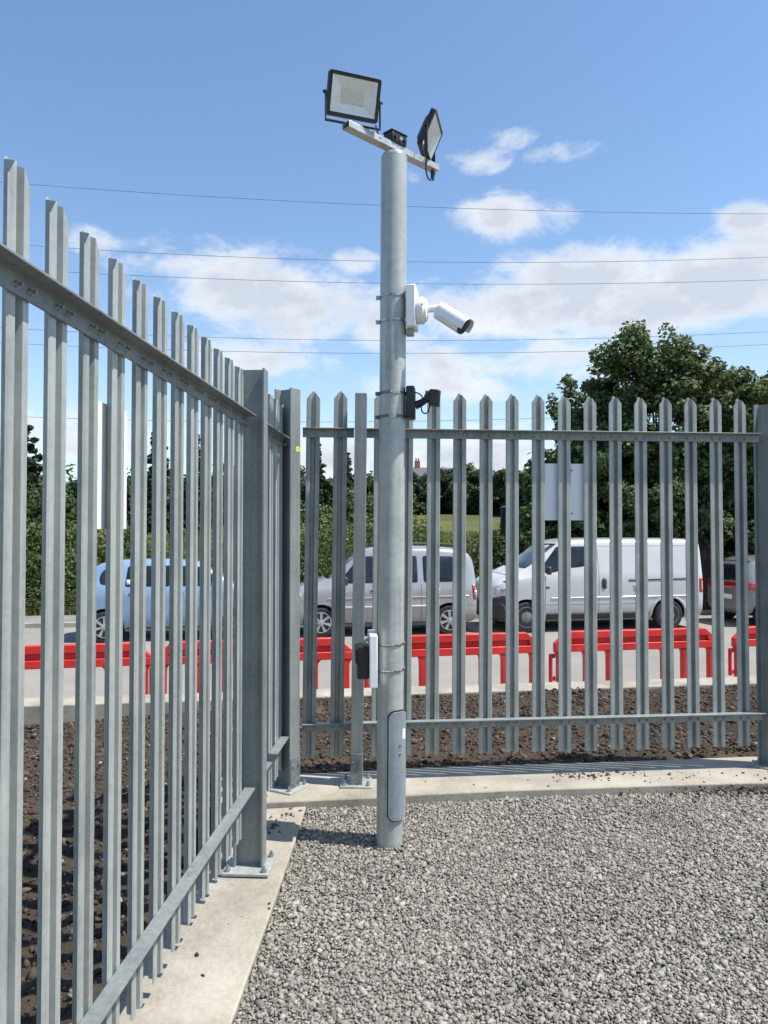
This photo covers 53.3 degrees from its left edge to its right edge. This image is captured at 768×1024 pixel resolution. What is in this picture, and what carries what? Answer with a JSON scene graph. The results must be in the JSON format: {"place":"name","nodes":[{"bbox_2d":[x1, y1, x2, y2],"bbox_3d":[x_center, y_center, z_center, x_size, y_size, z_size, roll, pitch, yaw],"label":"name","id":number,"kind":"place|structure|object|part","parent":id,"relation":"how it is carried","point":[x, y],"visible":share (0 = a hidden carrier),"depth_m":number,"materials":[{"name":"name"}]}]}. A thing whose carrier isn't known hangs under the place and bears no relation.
{"place":"outdoors","nodes":[
{"label":"outdoors","id":0,"kind":"place"},
{"bbox_2d":[25,615,75,622],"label":"pavement","id":1,"kind":"structure","parent":0,"point":[35,619],"depth_m":17.82,"materials":[{"name":"grey concrete"}]},
{"bbox_2d":[27,513,531,599],"bbox_3d":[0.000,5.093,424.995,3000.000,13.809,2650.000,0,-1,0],"label":"ground","id":2,"kind":"structure","parent":0,"point":[446,521],"depth_m":66.59,"materials":[{"name":"green plant"}]},
{"bbox_2d":[26,425,73,561],"bbox_3d":[-13.456,-0.349,28.898,3.423,5.945,3.159,0,-1,0],"label":"conifer tree","id":3,"kind":"object","parent":2,"relation":"on","point":[34,470],"visible":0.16,"depth_m":28.82,"materials":[{"name":"green plant"}]},
{"bbox_2d":[25,592,75,614],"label":"bramble bush","id":4,"kind":"object","parent":2,"relation":"on","point":[67,601],"visible":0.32,"depth_m":18.94,"materials":[{"name":"green plant"}]},
{"bbox_2d":[25,583,75,615],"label":"bramble bush","id":5,"kind":"object","parent":2,"relation":"on","point":[27,593],"visible":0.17,"depth_m":19.10,"materials":[{"name":"green plant"}]},
{"bbox_2d":[25,483,75,605],"bbox_3d":[-10.094,0.729,21.171,4.171,4.233,3.886,0,-1,0],"label":"hedge shrub","id":6,"kind":"object","parent":2,"relation":"on","point":[28,543],"visible":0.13,"depth_m":20.55,"materials":[{"name":"green plant"}]},
{"bbox_2d":[25,508,105,606],"bbox_3d":[-8.755,1.318,20.231,2.822,2.987,2.611,0,-1,14],"label":"hedge shrub","id":7,"kind":"object","parent":2,"relation":"on","point":[69,574],"visible":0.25,"depth_m":19.93,"materials":[{"name":"green plant"}]},
{"bbox_2d":[26,477,130,596],"bbox_3d":[-8.900,0.762,21.783,4.047,4.026,3.770,0,-1,-15],"label":"hedge shrub","id":8,"kind":"object","parent":2,"relation":"on","point":[126,534],"visible":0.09,"depth_m":21.39,"materials":[{"name":"green plant"}]},
{"bbox_2d":[65,480,130,526],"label":"tree","id":9,"kind":"object","parent":2,"relation":"on","point":[128,507],"visible":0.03,"depth_m":56.99,"materials":[{"name":"green plant"}]},
{"bbox_2d":[65,549,147,601],"bbox_3d":[-7.686,1.801,21.292,2.518,1.901,2.658,1,-2,-37],"label":"bramble bush","id":10,"kind":"object","parent":2,"relation":"on","point":[104,558],"visible":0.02,"depth_m":21.33,"materials":[{"name":"green plant"}]},
{"bbox_2d":[123,537,168,558],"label":"hedge shrub","id":11,"kind":"object","parent":2,"relation":"on","point":[148,550],"visible":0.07,"depth_m":22.77,"materials":[{"name":"green plant"}]},
{"bbox_2d":[147,432,184,534],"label":"conifer tree","id":12,"kind":"object","parent":2,"relation":"on","point":[149,497],"visible":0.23,"depth_m":45.69,"materials":[{"name":"green plant"}]},
{"bbox_2d":[166,474,223,514],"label":"tree","id":13,"kind":"object","parent":2,"relation":"on","point":[184,486],"visible":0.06,"depth_m":58.90,"materials":[{"name":"green plant"}]},
{"bbox_2d":[166,541,223,559],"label":"bramble bush","id":14,"kind":"object","parent":2,"relation":"on","point":[168,555],"visible":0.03,"depth_m":21.65,"materials":[{"name":"green plant"}]},
{"bbox_2d":[183,434,212,534],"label":"conifer tree","id":15,"kind":"object","parent":2,"relation":"on","point":[184,514],"visible":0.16,"depth_m":49.67,"materials":[{"name":"green plant"}]},
{"bbox_2d":[198,525,233,576],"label":"hedge shrub","id":16,"kind":"object","parent":2,"relation":"on","point":[223,551],"visible":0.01,"depth_m":23.31,"materials":[{"name":"green plant"}]},
{"bbox_2d":[211,463,233,523],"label":"tree","id":17,"kind":"object","parent":2,"relation":"on","point":[223,495],"visible":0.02,"depth_m":60.21,"materials":[{"name":"green plant"}]},
{"bbox_2d":[41,464,478,505],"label":"distant wood","id":18,"kind":"object","parent":2,"relation":"on","point":[70,475],"visible":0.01,"depth_m":164.23,"materials":[{"name":"green plant"}]},
{"bbox_2d":[25,529,531,615],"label":"long grass","id":19,"kind":"structure","parent":2,"relation":"on","point":[35,613],"depth_m":44.43,"materials":[{"name":"green plant"}]},
{"bbox_2d":[233,500,326,580],"bbox_3d":[-3.538,1.155,23.886,3.514,3.182,3.274,-1,-1,23],"label":"hedge shrub","id":20,"kind":"object","parent":2,"relation":"on","point":[300,538],"visible":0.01,"depth_m":23.35,"materials":[{"name":"green plant"}]},
{"bbox_2d":[36,417,531,421],"bbox_3d":[0.287,-4.215,27.104,60.448,2.077,0.014,0,-1,0],"label":"overhead cable","id":21,"kind":"object","parent":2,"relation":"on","point":[367,421],"visible":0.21,"depth_m":27.08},
{"bbox_2d":[300,465,305,517],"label":"tree","id":22,"kind":"object","parent":2,"relation":"on","point":[302,479],"depth_m":65.33,"materials":[{"name":"green plant"}]},
{"bbox_2d":[300,443,332,520],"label":"conifer tree","id":23,"kind":"object","parent":2,"relation":"on","point":[322,495],"visible":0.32,"depth_m":61.68,"materials":[{"name":"green plant"}]},
{"bbox_2d":[300,501,352,582],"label":"hedge shrub","id":24,"kind":"object","parent":2,"relation":"on","point":[326,522],"visible":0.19,"depth_m":22.65,"materials":[{"name":"green plant"}]},
{"bbox_2d":[300,477,353,524],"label":"tree","id":25,"kind":"object","parent":2,"relation":"on","point":[329,483],"visible":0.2,"depth_m":62.24,"materials":[{"name":"green plant"}]},
{"bbox_2d":[300,505,372,580],"bbox_3d":[-1.018,1.311,21.604,3.378,2.979,3.147,0,-1,9],"label":"hedge shrub","id":26,"kind":"object","parent":2,"relation":"on","point":[320,571],"visible":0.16,"depth_m":21.68,"materials":[{"name":"green plant"}]},
{"bbox_2d":[347,452,353,487],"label":"conifer tree","id":27,"kind":"object","parent":2,"relation":"on","point":[350,480],"visible":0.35,"depth_m":65.89,"materials":[{"name":"green plant"}]},
{"bbox_2d":[352,473,373,520],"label":"tree","id":28,"kind":"object","parent":2,"relation":"on","point":[371,487],"visible":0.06,"depth_m":68.55,"materials":[{"name":"green plant"}]},
{"bbox_2d":[25,610,711,627],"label":"kerb","id":29,"kind":"structure","parent":2,"relation":"on","point":[73,624],"depth_m":16.90,"materials":[{"name":"concrete"}]},
{"bbox_2d":[318,478,422,569],"bbox_3d":[-0.611,0.731,25.130,3.782,4.047,4.060,0,-1,1],"label":"hedge shrub","id":30,"kind":"object","parent":2,"relation":"on","point":[350,524],"visible":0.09,"depth_m":24.68,"materials":[{"name":"green plant"}]},
{"bbox_2d":[0,327,767,340],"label":"overhead cable","id":31,"kind":"object","parent":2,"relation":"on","point":[433,340],"visible":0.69,"depth_m":26.34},
{"bbox_2d":[0,342,767,353],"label":"overhead cable","id":32,"kind":"object","parent":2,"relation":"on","point":[410,353],"visible":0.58,"depth_m":26.73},
{"bbox_2d":[24,676,756,725],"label":"retaining kerb","id":33,"kind":"structure","parent":2,"relation":"on","point":[31,711],"depth_m":7.50,"materials":[{"name":"concrete"}]},
{"bbox_2d":[29,245,763,262],"bbox_3d":[0.250,-9.537,25.625,57.153,2.401,0.015,0,-1,0],"label":"overhead cable","id":34,"kind":"object","parent":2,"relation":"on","point":[409,261],"visible":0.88,"depth_m":25.59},
{"bbox_2d":[42,270,753,283],"bbox_3d":[0.256,-8.744,26.007,57.999,2.041,0.015,0,-1,0],"label":"overhead cable","id":35,"kind":"object","parent":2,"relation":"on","point":[414,283],"visible":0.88,"depth_m":25.98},
{"bbox_2d":[366,494,447,546],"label":"hedge shrub","id":36,"kind":"object","parent":2,"relation":"on","point":[422,531],"visible":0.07,"depth_m":25.98,"materials":[{"name":"green plant"}]},
{"bbox_2d":[413,471,440,514],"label":"tree","id":37,"kind":"object","parent":2,"relation":"on","point":[418,484],"visible":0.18,"depth_m":82.68,"materials":[{"name":"green plant"}]},
{"bbox_2d":[419,467,452,512],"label":"tree","id":38,"kind":"object","parent":2,"relation":"on","point":[446,475],"visible":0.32,"depth_m":85.90,"materials":[{"name":"green plant"}]},
{"bbox_2d":[413,458,471,494],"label":"brick house","id":39,"kind":"structure","parent":2,"relation":"on","point":[418,470],"depth_m":103.33,"materials":[{"name":"brick"}]},
{"bbox_2d":[440,533,478,577],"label":"bramble bush","id":40,"kind":"object","parent":2,"relation":"on","point":[449,541],"visible":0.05,"depth_m":20.90,"materials":[{"name":"green plant"}]},
{"bbox_2d":[443,462,478,514],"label":"tree","id":41,"kind":"object","parent":2,"relation":"on","point":[472,495],"visible":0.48,"depth_m":84.39,"materials":[{"name":"green plant"}]},
{"bbox_2d":[466,532,520,578],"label":"bramble bush","id":42,"kind":"object","parent":2,"relation":"on","point":[474,551],"visible":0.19,"depth_m":20.00,"materials":[{"name":"green plant"}]},
{"bbox_2d":[477,467,521,514],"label":"tree","id":43,"kind":"object","parent":2,"relation":"on","point":[498,482],"visible":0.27,"depth_m":82.47,"materials":[{"name":"green plant"}]},
{"bbox_2d":[469,522,529,574],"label":"hedge shrub","id":44,"kind":"object","parent":2,"relation":"on","point":[500,542],"visible":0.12,"depth_m":20.41,"materials":[{"name":"green plant"}]},
{"bbox_2d":[500,506,505,537],"bbox_3d":[3.526,1.317,22.476,0.200,3.020,0.200,0,-1,-11],"label":"timber post","id":45,"kind":"object","parent":2,"relation":"on","point":[503,515],"visible":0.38,"depth_m":22.42,"materials":[{"name":"wood"}]},
{"bbox_2d":[497,460,531,515],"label":"tree","id":46,"kind":"object","parent":2,"relation":"on","point":[523,475],"visible":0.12,"depth_m":79.37,"materials":[{"name":"green plant"}]},
{"bbox_2d":[492,508,578,562],"bbox_3d":[4.268,1.308,20.859,2.809,2.964,2.599,1,-1,-22],"label":"hedge shrub","id":47,"kind":"object","parent":2,"relation":"on","point":[525,533],"visible":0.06,"depth_m":20.16,"materials":[{"name":"green plant"}]},
{"bbox_2d":[519,421,684,539],"bbox_3d":[5.709,0.300,20.497,4.449,5.325,4.028,0,-1,0],"label":"maple tree","id":48,"kind":"object","parent":2,"relation":"on","point":[628,522],"visible":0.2,"depth_m":19.57,"materials":[{"name":"green plant"}]},
{"bbox_2d":[545,318,767,547],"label":"maple tree","id":49,"kind":"object","parent":2,"relation":"on","point":[676,375],"visible":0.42,"depth_m":19.68,"materials":[{"name":"green plant"}]},
{"bbox_2d":[676,515,727,609],"bbox_3d":[8.124,1.292,20.080,1.381,2.695,1.040,0,-1,-11],"label":"tree","id":50,"kind":"object","parent":2,"relation":"on","point":[705,556],"visible":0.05,"depth_m":19.67,"materials":[{"name":"green plant"}]},
{"bbox_2d":[673,445,754,558],"bbox_3d":[9.188,0.578,21.213,4.427,4.802,4.271,1,-1,-25],"label":"maple tree","id":51,"kind":"object","parent":2,"relation":"on","point":[750,533],"visible":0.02,"depth_m":19.66,"materials":[{"name":"green plant"}]},
{"bbox_2d":[724,541,750,554],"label":"hedge shrub","id":52,"kind":"object","parent":2,"relation":"on","point":[729,548],"depth_m":21.00,"materials":[{"name":"green plant"}]},
{"bbox_2d":[752,371,767,384],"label":"maple tree","id":53,"kind":"object","parent":2,"relation":"on","point":[761,377],"depth_m":20.86,"materials":[{"name":"green plant"}]},
{"bbox_2d":[0,0,767,482],"label":"sky","id":54,"kind":"structure","parent":0,"point":[658,109],"materials":[{"name":"blue"}]},
{"bbox_2d":[29,184,742,213],"bbox_3d":[0.229,-11.155,25.262,56.316,2.676,0.015,0,-1,0],"label":"overhead cable","id":55,"kind":"object","parent":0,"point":[407,206],"visible":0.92,"depth_m":25.23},
{"bbox_2d":[20,684,756,1023],"bbox_3d":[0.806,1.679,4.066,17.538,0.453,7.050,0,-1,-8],"label":"soil","id":56,"kind":"structure","parent":0,"point":[27,927],"depth_m":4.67,"materials":[{"name":"brown soil"}]},
{"bbox_2d":[221,757,767,816],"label":"plinth","id":57,"kind":"structure","parent":56,"relation":"on","point":[446,784],"depth_m":4.20,"materials":[{"name":"concrete"}]},
{"bbox_2d":[302,391,767,788],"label":"palisade fence","id":58,"kind":"object","parent":57,"relation":"on","point":[512,435],"visible":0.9,"depth_m":4.36,"materials":[{"name":"metal"}]},
{"bbox_2d":[545,463,583,519],"bbox_3d":[1.035,-0.115,4.401,0.250,0.326,0.012,0,-1,-6],"label":"sign plate","id":59,"kind":"object","parent":58,"relation":"attached to","point":[551,491],"visible":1,"depth_m":4.40,"materials":[{"name":"metal"}]},
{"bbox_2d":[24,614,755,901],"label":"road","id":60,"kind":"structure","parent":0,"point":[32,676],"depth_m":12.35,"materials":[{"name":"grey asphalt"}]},
{"bbox_2d":[24,642,150,694],"bbox_3d":[-3.483,1.849,7.797,2.137,0.980,0.500,0,-1,-12],"label":"plastic barrier","id":61,"kind":"object","parent":60,"relation":"on","point":[32,656],"visible":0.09,"depth_m":7.86,"materials":[{"name":"plastic"}]},
{"bbox_2d":[96,558,233,642],"bbox_3d":[-4.073,1.730,15.624,3.828,1.575,1.970,0,-1,-10],"label":"hatchback car","id":62,"kind":"object","parent":60,"relation":"on","point":[100,610],"visible":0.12,"depth_m":14.73,"materials":[{"name":"blue paint"}]},
{"bbox_3d":[-5.269,1.235,14.713,0.368,0.326,0.150,0,-1,-10],"label":"quarter window","id":63,"kind":"part","parent":62,"relation":"part of","materials":[{"name":"black glass"}]},
{"bbox_3d":[-4.559,1.242,14.832,0.852,0.397,0.181,0,-1,-10],"label":"side window","id":64,"kind":"part","parent":62,"relation":"part of","materials":[{"name":"black glass"}]},
{"bbox_3d":[-3.626,1.247,15.008,0.916,0.395,0.203,0,-1,-10],"label":"side window","id":65,"kind":"part","parent":62,"relation":"part of","materials":[{"name":"black glass"}]},
{"bbox_2d":[149,637,351,693],"bbox_3d":[-1.403,1.858,8.197,2.137,0.980,0.500,0,-1,-11],"label":"plastic barrier","id":66,"kind":"object","parent":60,"relation":"on","point":[323,648],"visible":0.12,"depth_m":8.29,"materials":[{"name":"plastic"}]},
{"bbox_2d":[300,542,476,636],"bbox_3d":[-0.213,1.593,16.304,4.118,1.880,2.010,0,-1,-10],"label":"people carrier","id":67,"kind":"object","parent":60,"relation":"on","point":[418,592],"visible":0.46,"depth_m":15.64,"materials":[{"name":"silver metal"}]},
{"bbox_2d":[346,556,372,582],"bbox_3d":[-0.546,1.169,15.517,0.756,0.543,0.192,0,-1,-10],"label":"side window","id":68,"kind":"structure","parent":67,"relation":"in","point":[368,559],"depth_m":15.51,"materials":[{"name":"black glass"}]},
{"bbox_2d":[412,556,417,582],"bbox_3d":[0.307,1.168,15.643,0.758,0.542,0.160,0,-1,-10],"label":"side window","id":69,"kind":"structure","parent":67,"relation":"in","point":[414,559],"depth_m":15.68,"materials":[{"name":"black glass"}]},
{"bbox_2d":[422,556,452,581],"bbox_3d":[1.183,1.172,15.785,0.776,0.539,0.147,0,-1,-10],"label":"side window","id":70,"kind":"structure","parent":67,"relation":"in","point":[446,562],"depth_m":15.78,"materials":[{"name":"black glass"}]},
{"bbox_2d":[364,632,531,687],"bbox_3d":[0.737,1.867,8.608,2.137,0.980,0.500,0,-1,-11],"label":"plastic barrier","id":71,"kind":"object","parent":60,"relation":"on","point":[445,645],"visible":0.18,"depth_m":8.63,"materials":[{"name":"plastic"}]},
{"bbox_2d":[475,528,702,632],"bbox_3d":[4.446,1.443,17.191,4.840,2.222,2.190,0,-1,-10],"label":"panel van","id":72,"kind":"object","parent":60,"relation":"on","point":[577,584],"visible":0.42,"depth_m":16.36,"materials":[{"name":"white paint"}]},
{"bbox_3d":[3.554,1.009,16.228,0.660,0.554,0.194,0,-1,-10],"label":"side window","id":73,"kind":"part","parent":72,"relation":"part of","materials":[{"name":"black glass"}]},
{"bbox_3d":[4.133,0.958,16.307,0.498,0.452,0.131,0,-1,-10],"label":"side window","id":74,"kind":"part","parent":72,"relation":"part of","materials":[{"name":"black glass"}]},
{"bbox_2d":[549,627,711,681],"bbox_3d":[2.952,1.877,9.033,2.137,0.980,0.500,0,-1,-11],"label":"plastic barrier","id":75,"kind":"object","parent":60,"relation":"on","point":[629,639],"visible":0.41,"depth_m":9.02,"materials":[{"name":"plastic"}]},
{"bbox_2d":[707,555,755,621],"bbox_3d":[9.742,1.784,17.972,3.837,1.575,1.970,0,-1,-10],"label":"estate car","id":76,"kind":"object","parent":60,"relation":"on","point":[729,570],"visible":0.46,"depth_m":17.45,"materials":[{"name":"grey metal"}]},
{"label":"rear window","id":77,"kind":"part","parent":76,"relation":"part of","materials":[{"name":"black glass"}]},
{"bbox_2d":[728,626,755,676],"bbox_3d":[5.207,1.887,9.466,2.137,0.980,0.500,0,-1,-12],"label":"plastic barrier","id":78,"kind":"object","parent":60,"relation":"on","point":[752,635],"visible":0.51,"depth_m":9.27,"materials":[{"name":"plastic"}]},
{"bbox_2d":[232,790,767,1023],"bbox_3d":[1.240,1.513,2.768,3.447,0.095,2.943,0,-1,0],"label":"gravel","id":79,"kind":"structure","parent":0,"point":[702,939],"depth_m":2.91,"materials":[{"name":"grey gravel"}]},
{"bbox_2d":[119,807,305,1023],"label":"plinth","id":80,"kind":"structure","parent":79,"relation":"on","point":[181,990],"depth_m":2.66,"materials":[{"name":"concrete"}]},
{"bbox_2d":[0,156,309,1023],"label":"palisade fence","id":81,"kind":"object","parent":80,"relation":"on","point":[250,542],"visible":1,"depth_m":2.06,"materials":[{"name":"metal"}]},
{"bbox_2d":[97,401,126,528],"bbox_3d":[-0.691,-0.113,1.917,0.012,0.312,0.245,0,-1,3],"label":"sign plate","id":82,"kind":"object","parent":81,"relation":"attached to","point":[101,476],"visible":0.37,"depth_m":1.89,"materials":[{"name":"metal"}]},
{"bbox_2d":[195,770,767,976],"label":"soil crumbs","id":83,"kind":"object","parent":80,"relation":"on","point":[741,788],"visible":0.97,"depth_m":4.12,"materials":[{"name":"brown soil"}]},
{"bbox_2d":[342,120,438,849],"bbox_3d":[0.047,-0.085,3.576,0.140,3.294,0.600,-1,-2,38],"label":"camera pole","id":84,"kind":"object","parent":79,"relation":"on","point":[391,740],"visible":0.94,"depth_m":3.51,"materials":[{"name":"metal"}]},
{"bbox_2d":[323,69,387,138],"bbox_3d":[-0.104,-1.835,3.461,0.358,0.236,0.124,1,-1,-29],"label":"floodlight","id":85,"kind":"object","parent":84,"relation":"on","point":[352,96],"visible":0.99,"depth_m":3.44,"materials":[{"name":"metal"}]},
{"bbox_2d":[355,630,404,687],"bbox_3d":[-0.018,0.675,3.542,0.233,0.236,0.210,0,-1,-4],"label":"equipment box","id":86,"kind":"object","parent":84,"relation":"attached to","point":[366,658],"visible":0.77,"depth_m":3.47,"materials":[{"name":"white plastic"}]},
{"bbox_2d":[383,128,407,146],"bbox_3d":[0.055,-1.762,3.623,0.104,0.056,0.071,1,-2,-44],"label":"junction box","id":87,"kind":"object","parent":84,"relation":"attached to","point":[396,136],"visible":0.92,"depth_m":3.60,"materials":[{"name":"black plastic"}]},
{"bbox_2d":[387,709,405,821],"bbox_3d":[0.064,1.154,3.489,0.105,0.502,0.039,1,-2,-38],"label":"access door","id":88,"kind":"structure","parent":84,"relation":"in","point":[396,729],"depth_m":3.47,"materials":[{"name":"metal"}]},
{"bbox_2d":[375,386,440,419],"bbox_3d":[0.112,-0.506,3.565,0.308,0.150,0.128,0,-1,6],"label":"motion sensor","id":89,"kind":"object","parent":84,"relation":"attached to","point":[431,397],"visible":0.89,"depth_m":3.52,"materials":[{"name":"black plastic"}]},
{"bbox_2d":[376,284,473,336],"bbox_3d":[0.188,-0.929,3.550,0.460,0.236,0.140,0,-1,15],"label":"security camera","id":90,"kind":"object","parent":84,"relation":"attached to","point":[419,310],"visible":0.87,"depth_m":3.51,"materials":[{"name":"white plastic"}]},
{"bbox_2d":[417,108,442,180],"bbox_3d":[0.225,-1.789,3.798,0.106,0.310,0.280,0,-1,12],"label":"floodlight","id":91,"kind":"object","parent":84,"relation":"attached to","point":[429,135],"visible":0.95,"depth_m":3.75,"materials":[{"name":"metal"}]}
]}

